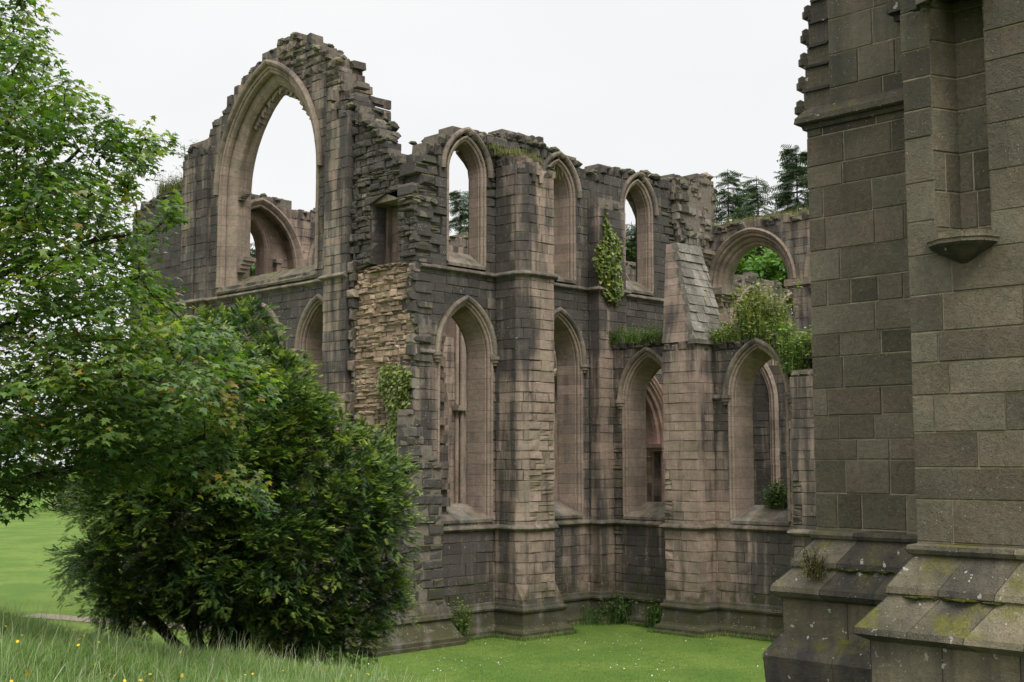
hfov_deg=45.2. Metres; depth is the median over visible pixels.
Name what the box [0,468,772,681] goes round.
ground
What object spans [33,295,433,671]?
yew tree
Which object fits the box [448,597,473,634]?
wall plants
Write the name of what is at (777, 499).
wall plants
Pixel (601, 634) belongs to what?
lawn grass
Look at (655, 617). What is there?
fern
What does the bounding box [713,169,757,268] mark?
fir tree
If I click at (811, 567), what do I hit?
wall plants
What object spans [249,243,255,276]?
fir tree
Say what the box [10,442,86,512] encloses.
broadleaf tree
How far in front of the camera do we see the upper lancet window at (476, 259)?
38.46 m
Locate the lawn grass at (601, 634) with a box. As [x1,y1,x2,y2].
[323,619,772,681]
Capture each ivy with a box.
[376,362,413,463]
[592,204,624,306]
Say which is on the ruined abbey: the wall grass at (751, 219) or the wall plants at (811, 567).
the wall grass at (751, 219)
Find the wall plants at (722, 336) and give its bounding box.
[707,308,797,343]
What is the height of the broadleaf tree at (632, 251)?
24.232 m
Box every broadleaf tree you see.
[0,417,49,515]
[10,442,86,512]
[626,237,635,260]
[734,246,782,325]
[738,248,791,290]
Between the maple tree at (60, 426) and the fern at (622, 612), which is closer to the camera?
the maple tree at (60, 426)
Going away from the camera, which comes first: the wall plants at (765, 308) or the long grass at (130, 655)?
the long grass at (130, 655)
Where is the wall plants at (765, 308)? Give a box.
[704,275,802,338]
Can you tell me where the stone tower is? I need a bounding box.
[762,0,1023,681]
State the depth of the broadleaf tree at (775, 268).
79.20 m
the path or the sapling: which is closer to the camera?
the path
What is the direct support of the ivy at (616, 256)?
attached to the ruined abbey
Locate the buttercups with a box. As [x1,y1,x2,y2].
[4,613,391,681]
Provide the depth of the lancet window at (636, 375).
41.07 m
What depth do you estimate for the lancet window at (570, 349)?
41.11 m
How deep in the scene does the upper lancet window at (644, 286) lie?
44.38 m
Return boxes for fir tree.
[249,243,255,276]
[449,190,468,234]
[625,221,635,262]
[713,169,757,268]
[727,184,766,220]
[730,176,792,319]
[768,144,808,328]
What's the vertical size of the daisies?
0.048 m
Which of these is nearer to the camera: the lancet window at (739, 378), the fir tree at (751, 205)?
the lancet window at (739, 378)
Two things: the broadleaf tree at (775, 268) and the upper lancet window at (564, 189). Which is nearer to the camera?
the upper lancet window at (564, 189)
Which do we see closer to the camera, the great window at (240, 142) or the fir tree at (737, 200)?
the great window at (240, 142)
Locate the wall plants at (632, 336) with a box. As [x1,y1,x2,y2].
[604,320,662,343]
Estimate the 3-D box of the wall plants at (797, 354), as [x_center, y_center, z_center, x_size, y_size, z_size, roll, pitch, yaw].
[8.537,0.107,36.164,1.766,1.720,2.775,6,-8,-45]
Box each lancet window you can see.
[243,303,283,501]
[292,294,322,503]
[432,295,499,523]
[441,127,493,270]
[544,151,581,284]
[554,307,589,518]
[615,347,665,520]
[619,171,658,295]
[720,337,790,525]
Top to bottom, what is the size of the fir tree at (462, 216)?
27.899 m
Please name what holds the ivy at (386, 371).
attached to the ruined abbey
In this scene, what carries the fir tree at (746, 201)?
on the ground at (23, 544)
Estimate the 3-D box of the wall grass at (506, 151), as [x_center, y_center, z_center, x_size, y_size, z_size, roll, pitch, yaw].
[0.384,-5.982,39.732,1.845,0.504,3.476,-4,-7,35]
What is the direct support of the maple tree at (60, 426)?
on the ground at (23, 544)
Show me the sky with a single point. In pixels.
(660, 87)
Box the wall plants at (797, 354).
[763,321,812,373]
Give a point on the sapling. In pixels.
(178, 153)
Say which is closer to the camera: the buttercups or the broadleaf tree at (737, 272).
the buttercups
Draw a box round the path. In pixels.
[24,613,287,635]
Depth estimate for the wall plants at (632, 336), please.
40.94 m
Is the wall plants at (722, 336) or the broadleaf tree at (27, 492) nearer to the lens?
the wall plants at (722, 336)
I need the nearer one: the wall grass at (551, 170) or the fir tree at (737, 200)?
the wall grass at (551, 170)
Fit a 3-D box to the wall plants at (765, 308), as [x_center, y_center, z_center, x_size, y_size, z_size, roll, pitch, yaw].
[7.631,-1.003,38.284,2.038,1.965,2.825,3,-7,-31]
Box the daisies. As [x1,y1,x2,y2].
[411,626,762,681]
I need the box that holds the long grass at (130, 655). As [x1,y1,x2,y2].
[0,599,452,681]
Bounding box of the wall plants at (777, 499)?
[752,478,787,508]
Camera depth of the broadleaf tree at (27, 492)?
120.03 m
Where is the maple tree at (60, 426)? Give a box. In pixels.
[0,0,288,526]
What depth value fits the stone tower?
12.34 m
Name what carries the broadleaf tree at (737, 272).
on the ground at (23, 544)
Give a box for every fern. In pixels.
[580,591,636,626]
[632,597,662,627]
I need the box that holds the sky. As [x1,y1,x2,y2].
[0,0,809,466]
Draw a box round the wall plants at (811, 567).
[790,541,836,579]
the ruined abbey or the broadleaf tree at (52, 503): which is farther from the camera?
the broadleaf tree at (52, 503)
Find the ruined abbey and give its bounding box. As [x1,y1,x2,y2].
[122,32,816,656]
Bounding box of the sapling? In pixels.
[171,140,194,167]
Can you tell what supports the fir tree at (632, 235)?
on the ground at (23, 544)
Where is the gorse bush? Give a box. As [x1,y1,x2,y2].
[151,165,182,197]
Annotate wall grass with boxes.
[486,142,554,170]
[488,142,565,178]
[713,207,807,228]
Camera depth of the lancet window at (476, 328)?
38.13 m
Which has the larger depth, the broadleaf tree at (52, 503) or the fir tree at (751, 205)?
the broadleaf tree at (52, 503)
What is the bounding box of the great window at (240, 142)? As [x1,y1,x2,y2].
[213,59,322,294]

